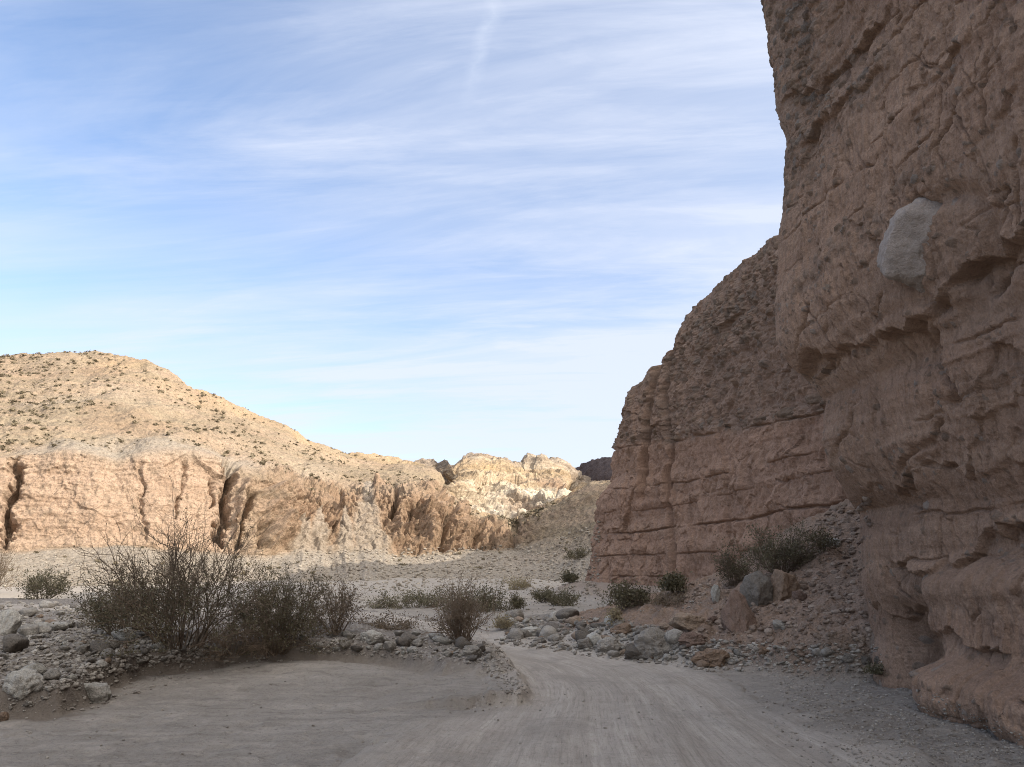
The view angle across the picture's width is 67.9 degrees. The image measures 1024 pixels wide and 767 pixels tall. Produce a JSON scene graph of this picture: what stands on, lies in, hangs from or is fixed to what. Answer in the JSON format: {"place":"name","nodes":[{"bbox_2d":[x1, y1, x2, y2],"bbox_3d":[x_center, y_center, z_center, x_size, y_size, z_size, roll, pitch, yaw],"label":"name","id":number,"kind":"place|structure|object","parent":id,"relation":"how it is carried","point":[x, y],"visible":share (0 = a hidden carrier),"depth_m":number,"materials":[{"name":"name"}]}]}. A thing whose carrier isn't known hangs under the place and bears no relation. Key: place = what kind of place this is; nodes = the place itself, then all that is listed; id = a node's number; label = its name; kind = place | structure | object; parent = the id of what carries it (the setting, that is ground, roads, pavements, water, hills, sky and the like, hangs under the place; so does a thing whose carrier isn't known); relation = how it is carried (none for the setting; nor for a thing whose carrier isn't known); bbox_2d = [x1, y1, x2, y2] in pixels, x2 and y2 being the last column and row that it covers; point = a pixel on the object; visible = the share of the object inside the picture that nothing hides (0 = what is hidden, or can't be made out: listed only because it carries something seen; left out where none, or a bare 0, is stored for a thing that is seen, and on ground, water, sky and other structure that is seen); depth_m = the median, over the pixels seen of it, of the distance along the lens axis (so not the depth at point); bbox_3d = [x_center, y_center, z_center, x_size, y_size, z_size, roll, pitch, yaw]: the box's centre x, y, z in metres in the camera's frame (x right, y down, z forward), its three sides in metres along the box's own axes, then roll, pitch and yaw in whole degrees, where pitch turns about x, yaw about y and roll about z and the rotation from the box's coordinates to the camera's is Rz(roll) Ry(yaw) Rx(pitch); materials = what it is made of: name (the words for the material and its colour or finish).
{"place":"outdoors","nodes":[
{"label":"outdoors","id":0,"kind":"place"},
{"bbox_2d":[0,351,610,586],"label":"hill","id":1,"kind":"structure","parent":0,"point":[53,499],"depth_m":116.21,"materials":[{"name":"stone"}]},
{"bbox_2d":[0,350,578,581],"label":"scrub vegetation","id":2,"kind":"object","parent":1,"relation":"on","point":[262,462],"visible":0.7,"depth_m":141.42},
{"bbox_2d":[1,521,600,594],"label":"rubble","id":3,"kind":"object","parent":1,"relation":"on","point":[382,572],"visible":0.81,"depth_m":98.52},
{"bbox_2d":[561,541,591,559],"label":"shrub","id":4,"kind":"object","parent":3,"relation":"on","point":[579,554],"visible":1,"depth_m":97.25,"materials":[{"name":"green plant"}]},
{"bbox_2d":[0,0,785,467],"label":"sky","id":5,"kind":"structure","parent":0,"point":[412,230],"materials":[{"name":"blue"}]},
{"bbox_2d":[0,603,946,766],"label":"dirt road","id":6,"kind":"structure","parent":0,"point":[697,736],"depth_m":8.32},
{"bbox_2d":[454,636,471,648],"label":"cobble","id":7,"kind":"object","parent":6,"relation":"on","point":[461,642],"visible":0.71,"depth_m":13.25,"materials":[{"name":"stone"}]},
{"bbox_2d":[507,628,523,639],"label":"cobble","id":8,"kind":"object","parent":6,"relation":"on","point":[515,633],"visible":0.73,"depth_m":18.01,"materials":[{"name":"grey stone"}]},
{"bbox_2d":[539,625,556,638],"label":"cobble","id":9,"kind":"object","parent":6,"relation":"on","point":[547,631],"visible":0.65,"depth_m":17.99,"materials":[{"name":"grey stone"}]},
{"bbox_2d":[542,622,558,630],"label":"cobble","id":10,"kind":"object","parent":6,"relation":"on","point":[554,625],"visible":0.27,"depth_m":19.33,"materials":[{"name":"stone"}]},
{"bbox_2d":[548,633,561,640],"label":"cobble","id":11,"kind":"object","parent":6,"relation":"on","point":[556,636],"visible":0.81,"depth_m":17.32,"materials":[{"name":"grey stone"}]},
{"bbox_2d":[607,650,619,656],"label":"cobble","id":12,"kind":"object","parent":6,"relation":"on","point":[612,653],"visible":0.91,"depth_m":14.85,"materials":[{"name":"grey stone"}]},
{"bbox_2d":[624,643,642,659],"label":"boulder","id":13,"kind":"object","parent":6,"relation":"on","point":[632,651],"visible":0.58,"depth_m":14.58,"materials":[{"name":"stone"}]},
{"bbox_2d":[634,627,671,658],"bbox_3d":[2.763,5.022,14.662,0.729,0.636,0.687,-9,-17,34],"label":"boulder","id":14,"kind":"object","parent":6,"relation":"on","point":[650,641],"visible":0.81,"depth_m":14.49,"materials":[{"name":"grey stone"}]},
{"bbox_2d":[664,629,682,643],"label":"cobble","id":15,"kind":"object","parent":6,"relation":"on","point":[671,636],"visible":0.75,"depth_m":14.41,"materials":[{"name":"grey stone"}]},
{"bbox_2d":[677,631,706,646],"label":"boulder","id":16,"kind":"object","parent":6,"relation":"on","point":[690,639],"visible":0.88,"depth_m":14.15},
{"bbox_2d":[696,659,708,667],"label":"cobble","id":17,"kind":"object","parent":6,"relation":"on","point":[702,663],"visible":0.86,"depth_m":13.15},
{"bbox_2d":[690,648,729,667],"bbox_3d":[3.541,4.880,13.469,0.610,0.349,0.577,-8,-16,30],"label":"boulder","id":18,"kind":"object","parent":6,"relation":"on","point":[714,657],"visible":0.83,"depth_m":13.31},
{"bbox_2d":[403,452,595,518],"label":"hill","id":19,"kind":"structure","parent":0,"point":[500,486],"depth_m":212.63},
{"bbox_2d":[0,499,1023,766],"bbox_3d":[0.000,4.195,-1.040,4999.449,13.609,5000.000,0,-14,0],"label":"ground","id":20,"kind":"structure","parent":0,"point":[284,717],"depth_m":10.26,"materials":[{"name":"gravel"}]},
{"bbox_2d":[0,712,8,721],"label":"rock","id":21,"kind":"object","parent":20,"relation":"on","point":[4,716],"visible":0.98,"depth_m":8.54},
{"bbox_2d":[0,609,22,635],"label":"boulder","id":22,"kind":"object","parent":20,"relation":"on","point":[11,620],"visible":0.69,"depth_m":12.82,"materials":[{"name":"stone"}]},
{"bbox_2d":[0,532,28,590],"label":"shrub","id":23,"kind":"object","parent":20,"relation":"on","point":[4,570],"visible":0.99,"depth_m":49.47,"materials":[{"name":"green plant"}]},
{"bbox_2d":[2,634,29,652],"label":"cobble","id":24,"kind":"object","parent":20,"relation":"on","point":[14,643],"visible":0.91,"depth_m":10.46,"materials":[{"name":"stone"}]},
{"bbox_2d":[2,668,43,698],"bbox_3d":[-5.798,3.586,9.012,0.416,0.394,0.371,9,-17,-32],"label":"boulder","id":25,"kind":"object","parent":20,"relation":"on","point":[20,684],"visible":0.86,"depth_m":8.91,"materials":[{"name":"stone"}]},
{"bbox_2d":[17,624,38,635],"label":"cobble","id":26,"kind":"object","parent":20,"relation":"on","point":[28,629],"visible":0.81,"depth_m":12.26,"materials":[{"name":"grey stone"}]},
{"bbox_2d":[19,607,37,616],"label":"cobble","id":27,"kind":"object","parent":20,"relation":"on","point":[30,612],"visible":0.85,"depth_m":21.16,"materials":[{"name":"grey stone"}]},
{"bbox_2d":[20,662,46,674],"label":"cobble","id":28,"kind":"object","parent":20,"relation":"on","point":[40,668],"visible":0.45,"depth_m":9.23,"materials":[{"name":"stone"}]},
{"bbox_2d":[32,679,43,691],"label":"rock","id":29,"kind":"object","parent":20,"relation":"on","point":[39,687],"visible":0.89,"depth_m":8.95,"materials":[{"name":"grey stone"}]},
{"bbox_2d":[10,564,77,599],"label":"shrub","id":30,"kind":"object","parent":20,"relation":"on","point":[57,588],"visible":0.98,"depth_m":34.95,"materials":[{"name":"green plant"}]},
{"bbox_2d":[39,625,52,633],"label":"cobble","id":31,"kind":"object","parent":20,"relation":"on","point":[43,629],"visible":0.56,"depth_m":12.51,"materials":[{"name":"grey stone"}]},
{"bbox_2d":[39,600,57,607],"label":"cobble","id":32,"kind":"object","parent":20,"relation":"on","point":[46,604],"visible":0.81,"depth_m":26.53,"materials":[{"name":"grey stone"}]},
{"bbox_2d":[43,669,60,679],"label":"cobble","id":33,"kind":"object","parent":20,"relation":"on","point":[52,674],"visible":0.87,"depth_m":9.16,"materials":[{"name":"grey stone"}]},
{"bbox_2d":[46,621,68,630],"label":"cobble","id":34,"kind":"object","parent":20,"relation":"on","point":[57,626],"visible":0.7,"depth_m":13.10,"materials":[{"name":"stone"}]},
{"bbox_2d":[74,644,89,653],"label":"cobble","id":35,"kind":"object","parent":20,"relation":"on","point":[83,648],"visible":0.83,"depth_m":10.92,"materials":[{"name":"grey stone"}]},
{"bbox_2d":[84,682,111,703],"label":"boulder","id":36,"kind":"object","parent":20,"relation":"on","point":[97,692],"visible":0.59,"depth_m":9.52,"materials":[{"name":"stone"}]},
{"bbox_2d":[89,640,111,652],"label":"cobble","id":37,"kind":"object","parent":20,"relation":"on","point":[95,645],"visible":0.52,"depth_m":11.19,"materials":[{"name":"stone"}]},
{"bbox_2d":[96,660,107,667],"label":"cobble","id":38,"kind":"object","parent":20,"relation":"on","point":[102,664],"visible":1,"depth_m":10.25,"materials":[{"name":"stone"}]},
{"bbox_2d":[100,648,114,658],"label":"cobble","id":39,"kind":"object","parent":20,"relation":"on","point":[109,650],"visible":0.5,"depth_m":10.67,"materials":[{"name":"grey stone"}]},
{"bbox_2d":[105,638,119,649],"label":"cobble","id":40,"kind":"object","parent":20,"relation":"on","point":[114,645],"visible":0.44,"depth_m":11.38,"materials":[{"name":"grey stone"}]},
{"bbox_2d":[63,553,163,635],"bbox_3d":[-6.537,3.485,12.613,1.487,1.331,1.566,9,-17,-33],"label":"shrub","id":41,"kind":"object","parent":20,"relation":"on","point":[97,604],"visible":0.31,"depth_m":12.35,"materials":[{"name":"green plant"}]},
{"bbox_2d":[111,627,136,640],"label":"cobble","id":42,"kind":"object","parent":20,"relation":"on","point":[118,635],"visible":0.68,"depth_m":11.81,"materials":[{"name":"stone"}]},
{"bbox_2d":[151,642,162,648],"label":"cobble","id":43,"kind":"object","parent":20,"relation":"on","point":[157,646],"visible":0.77,"depth_m":11.58,"materials":[{"name":"stone"}]},
{"bbox_2d":[53,475,290,657],"bbox_3d":[-5.278,2.756,11.702,3.398,2.576,4.042,0,-14,0],"label":"shrub","id":44,"kind":"object","parent":20,"relation":"on","point":[182,605],"visible":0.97,"depth_m":11.58,"materials":[{"name":"green plant"}]},
{"bbox_2d":[176,592,288,662],"bbox_3d":[-4.555,3.860,12.385,1.871,1.097,2.288,0,-14,0],"label":"shrub","id":45,"kind":"object","parent":20,"relation":"on","point":[224,643],"visible":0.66,"depth_m":12.20,"materials":[{"name":"brown plant"}]},
{"bbox_2d":[219,518,352,658],"bbox_3d":[-3.942,3.485,13.085,2.231,2.240,2.762,7,-15,-25],"label":"shrub","id":46,"kind":"object","parent":20,"relation":"on","point":[282,619],"visible":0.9,"depth_m":12.71,"materials":[{"name":"green plant"}]},
{"bbox_2d":[299,557,379,634],"bbox_3d":[-3.350,3.981,14.338,1.666,1.384,1.703,0,-14,0],"label":"shrub","id":47,"kind":"object","parent":20,"relation":"on","point":[345,608],"visible":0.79,"depth_m":14.14,"materials":[{"name":"green plant"}]},
{"bbox_2d":[339,637,350,648],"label":"cobble","id":48,"kind":"object","parent":20,"relation":"on","point":[343,644],"visible":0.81,"depth_m":13.02,"materials":[{"name":"grey stone"}]},
{"bbox_2d":[351,645,362,652],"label":"cobble","id":49,"kind":"object","parent":20,"relation":"on","point":[356,648],"visible":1,"depth_m":12.97,"materials":[{"name":"stone"}]},
{"bbox_2d":[360,630,383,644],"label":"boulder","id":50,"kind":"object","parent":20,"relation":"on","point":[373,636],"visible":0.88,"depth_m":13.28,"materials":[{"name":"stone"}]},
{"bbox_2d":[352,606,425,630],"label":"shrub","id":51,"kind":"object","parent":20,"relation":"on","point":[384,626],"visible":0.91,"depth_m":15.76,"materials":[{"name":"green plant"}]},
{"bbox_2d":[383,641,396,650],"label":"cobble","id":52,"kind":"object","parent":20,"relation":"on","point":[389,645],"visible":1,"depth_m":12.88,"materials":[{"name":"grey stone"}]},
{"bbox_2d":[395,636,410,646],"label":"cobble","id":53,"kind":"object","parent":20,"relation":"on","point":[402,641],"visible":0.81,"depth_m":13.42,"materials":[{"name":"stone"}]},
{"bbox_2d":[400,633,417,641],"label":"cobble","id":54,"kind":"object","parent":20,"relation":"on","point":[412,637],"visible":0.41,"depth_m":13.76,"materials":[{"name":"stone"}]},
{"bbox_2d":[353,584,466,609],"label":"shrub","id":55,"kind":"object","parent":20,"relation":"on","point":[423,600],"visible":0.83,"depth_m":35.46,"materials":[{"name":"green plant"}]},
{"bbox_2d":[411,638,422,645],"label":"cobble","id":56,"kind":"object","parent":20,"relation":"on","point":[417,642],"visible":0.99,"depth_m":13.51,"materials":[{"name":"grey stone"}]},
{"bbox_2d":[432,635,451,643],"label":"cobble","id":57,"kind":"object","parent":20,"relation":"on","point":[440,639],"visible":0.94,"depth_m":14.04,"materials":[{"name":"stone"}]},
{"bbox_2d":[415,565,502,641],"bbox_3d":[-1.034,4.212,14.591,1.440,1.462,1.994,-6,-15,22],"label":"shrub","id":58,"kind":"object","parent":20,"relation":"on","point":[456,618],"visible":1,"depth_m":14.41,"materials":[{"name":"green plant"}]},
{"bbox_2d":[462,645,483,657],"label":"boulder","id":59,"kind":"object","parent":20,"relation":"on","point":[468,650],"visible":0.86,"depth_m":12.38,"materials":[{"name":"grey stone"}]},
{"bbox_2d":[441,580,515,612],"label":"shrub","id":60,"kind":"object","parent":20,"relation":"on","point":[490,603],"visible":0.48,"depth_m":32.77,"materials":[{"name":"green plant"}]},
{"bbox_2d":[486,611,516,628],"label":"shrub","id":61,"kind":"object","parent":20,"relation":"on","point":[503,623],"visible":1,"depth_m":21.27,"materials":[{"name":"plant"}]},
{"bbox_2d":[0,597,1023,766],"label":"gravel","id":62,"kind":"structure","parent":20,"relation":"on","point":[53,684],"depth_m":11.32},
{"bbox_2d":[506,609,524,619],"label":"cobble","id":63,"kind":"object","parent":20,"relation":"on","point":[516,613],"visible":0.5,"depth_m":24.48,"materials":[{"name":"grey stone"}]},
{"bbox_2d":[502,576,534,589],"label":"shrub","id":64,"kind":"object","parent":20,"relation":"on","point":[523,584],"visible":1,"depth_m":59.22,"materials":[{"name":"plant"}]},
{"bbox_2d":[508,591,529,609],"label":"shrub","id":65,"kind":"object","parent":20,"relation":"on","point":[519,602],"visible":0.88,"depth_m":33.22,"materials":[{"name":"green plant"}]},
{"bbox_2d":[520,629,531,636],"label":"cobble","id":66,"kind":"object","parent":20,"relation":"on","point":[526,633],"visible":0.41,"depth_m":18.25,"materials":[{"name":"grey stone"}]},
{"bbox_2d":[522,626,540,635],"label":"rock","id":67,"kind":"object","parent":20,"relation":"on","point":[532,630],"visible":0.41,"depth_m":18.83,"materials":[{"name":"stone"}]},
{"bbox_2d":[527,587,557,602],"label":"shrub","id":68,"kind":"object","parent":20,"relation":"on","point":[539,596],"visible":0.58,"depth_m":41.21,"materials":[{"name":"green plant"}]},
{"bbox_2d":[549,611,558,620],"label":"cobble","id":69,"kind":"object","parent":20,"relation":"on","point":[552,615],"visible":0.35,"depth_m":24.78,"materials":[{"name":"grey stone"}]},
{"bbox_2d":[543,584,580,606],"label":"shrub","id":70,"kind":"object","parent":20,"relation":"on","point":[559,599],"visible":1,"depth_m":37.75,"materials":[{"name":"green plant"}]},
{"bbox_2d":[555,608,578,618],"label":"cobble","id":71,"kind":"object","parent":20,"relation":"on","point":[566,613],"visible":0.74,"depth_m":20.92,"materials":[{"name":"stone"}]},
{"bbox_2d":[558,566,580,582],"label":"shrub","id":72,"kind":"object","parent":20,"relation":"on","point":[571,577],"visible":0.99,"depth_m":48.70,"materials":[{"name":"green plant"}]},
{"bbox_2d":[565,616,580,625],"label":"cobble","id":73,"kind":"object","parent":20,"relation":"on","point":[570,620],"visible":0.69,"depth_m":19.02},
{"bbox_2d":[575,630,587,643],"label":"cobble","id":74,"kind":"object","parent":20,"relation":"on","point":[579,634],"visible":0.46,"depth_m":16.66,"materials":[{"name":"stone"}]},
{"bbox_2d":[577,637,592,648],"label":"rock","id":75,"kind":"object","parent":20,"relation":"on","point":[584,643],"visible":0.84,"depth_m":15.96,"materials":[{"name":"grey stone"}]},
{"bbox_2d":[586,632,601,645],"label":"cobble","id":76,"kind":"object","parent":20,"relation":"on","point":[594,637],"visible":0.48,"depth_m":16.10,"materials":[{"name":"stone"}]},
{"bbox_2d":[596,636,621,651],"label":"boulder","id":77,"kind":"object","parent":20,"relation":"on","point":[606,644],"visible":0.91,"depth_m":15.31,"materials":[{"name":"grey stone"}]},
{"bbox_2d":[604,601,625,625],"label":"shrub","id":78,"kind":"object","parent":20,"relation":"on","point":[614,614],"visible":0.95,"depth_m":17.13,"materials":[{"name":"plant"}]},
{"bbox_2d":[610,623,631,633],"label":"boulder","id":79,"kind":"object","parent":20,"relation":"on","point":[624,628],"visible":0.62,"depth_m":16.22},
{"bbox_2d":[595,576,650,606],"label":"shrub","id":80,"kind":"object","parent":20,"relation":"on","point":[616,593],"visible":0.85,"depth_m":19.10,"materials":[{"name":"green plant"}]},
{"bbox_2d":[621,582,653,605],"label":"shrub","id":81,"kind":"object","parent":20,"relation":"on","point":[643,595],"visible":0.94,"depth_m":18.79,"materials":[{"name":"green plant"}]},
{"bbox_2d":[659,622,668,629],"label":"rock","id":82,"kind":"object","parent":20,"relation":"on","point":[665,625],"visible":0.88,"depth_m":15.60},
{"bbox_2d":[637,582,695,605],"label":"shrub","id":83,"kind":"object","parent":20,"relation":"on","point":[661,601],"visible":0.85,"depth_m":17.96,"materials":[{"name":"green plant"}]},
{"bbox_2d":[654,569,691,591],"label":"shrub","id":84,"kind":"object","parent":20,"relation":"on","point":[671,582],"visible":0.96,"depth_m":19.21,"materials":[{"name":"green plant"}]},
{"bbox_2d":[669,612,705,630],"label":"boulder","id":85,"kind":"object","parent":20,"relation":"on","point":[685,621],"visible":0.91,"depth_m":14.96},
{"bbox_2d":[710,584,719,601],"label":"rock","id":86,"kind":"object","parent":20,"relation":"on","point":[715,592],"visible":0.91,"depth_m":16.80,"materials":[{"name":"stone"}]},
{"bbox_2d":[701,531,758,585],"bbox_3d":[5.290,4.173,18.232,1.155,1.319,1.714,-13,-19,41],"label":"shrub","id":87,"kind":"object","parent":20,"relation":"on","point":[738,571],"visible":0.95,"depth_m":18.09,"materials":[{"name":"green plant"}]},
{"bbox_2d":[720,589,756,632],"bbox_3d":[4.295,4.379,14.434,0.599,0.925,0.579,7,-16,-27],"label":"boulder","id":88,"kind":"object","parent":20,"relation":"on","point":[737,613],"visible":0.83,"depth_m":14.31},
{"bbox_2d":[758,646,768,655],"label":"rock","id":89,"kind":"object","parent":20,"relation":"on","point":[763,650],"visible":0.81,"depth_m":12.93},
{"bbox_2d":[680,493,873,655],"bbox_3d":[7.909,6.009,24.990,4.638,3.338,28.437,-3,-14,12],"label":"rubble","id":90,"kind":"object","parent":20,"relation":"on","point":[859,636],"visible":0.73,"depth_m":14.13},
{"bbox_2d":[740,570,772,606],"bbox_3d":[5.011,4.300,15.545,0.483,0.934,0.565,9,-17,-32],"label":"boulder","id":91,"kind":"object","parent":90,"relation":"on","point":[756,587],"visible":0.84,"depth_m":15.43,"materials":[{"name":"stone"}]},
{"bbox_2d":[773,619,785,629],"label":"rock","id":92,"kind":"object","parent":90,"relation":"on","point":[778,624],"visible":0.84,"depth_m":13.52,"materials":[{"name":"grey stone"}]},
{"bbox_2d":[770,569,800,601],"bbox_3d":[5.567,4.210,15.538,0.666,0.817,0.599,4,-14,-16],"label":"boulder","id":93,"kind":"object","parent":90,"relation":"on","point":[785,584],"visible":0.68,"depth_m":15.34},
{"bbox_2d":[792,590,806,600],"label":"rock","id":94,"kind":"object","parent":90,"relation":"on","point":[800,595],"visible":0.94,"depth_m":14.79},
{"bbox_2d":[733,517,830,573],"bbox_3d":[6.001,3.576,16.878,2.267,1.265,1.746,-4,-14,16],"label":"shrub","id":95,"kind":"object","parent":20,"relation":"on","point":[774,552],"visible":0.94,"depth_m":16.81,"materials":[{"name":"green plant"}]},
{"bbox_2d":[811,648,820,655],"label":"cobble","id":96,"kind":"object","parent":20,"relation":"on","point":[815,651],"visible":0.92,"depth_m":12.24,"materials":[{"name":"grey stone"}]},
{"bbox_2d":[794,523,843,550],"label":"shrub","id":97,"kind":"object","parent":20,"relation":"on","point":[825,539],"visible":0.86,"depth_m":16.78,"materials":[{"name":"green plant"}]},
{"bbox_2d":[819,647,834,656],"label":"cobble","id":98,"kind":"object","parent":20,"relation":"on","point":[825,651],"visible":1,"depth_m":12.12,"materials":[{"name":"grey stone"}]},
{"bbox_2d":[842,653,854,662],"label":"cobble","id":99,"kind":"object","parent":20,"relation":"on","point":[848,658],"visible":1,"depth_m":11.95,"materials":[{"name":"grey stone"}]},
{"bbox_2d":[860,655,871,664],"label":"rock","id":100,"kind":"object","parent":20,"relation":"on","point":[865,660],"visible":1,"depth_m":11.91,"materials":[{"name":"stone"}]},
{"bbox_2d":[858,660,885,674],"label":"plant","id":101,"kind":"object","parent":20,"relation":"on","point":[874,669],"visible":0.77,"depth_m":11.41,"materials":[{"name":"green plant"}]},
{"bbox_2d":[575,457,612,480],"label":"hill","id":102,"kind":"structure","parent":0,"point":[597,469],"depth_m":268.82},
{"bbox_2d":[585,235,847,585],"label":"cliff","id":103,"kind":"structure","parent":0,"point":[721,426],"depth_m":37.79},
{"bbox_2d":[760,0,1023,745],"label":"cliff","id":104,"kind":"structure","parent":0,"point":[885,110],"depth_m":9.65,"materials":[{"name":"stone"}]},
{"bbox_2d":[876,197,941,292],"bbox_3d":[5.028,-1.670,9.370,0.950,1.200,1.200,0,-2,0],"label":"boulder","id":105,"kind":"object","parent":104,"relation":"attached to","point":[900,257],"visible":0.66,"depth_m":9.13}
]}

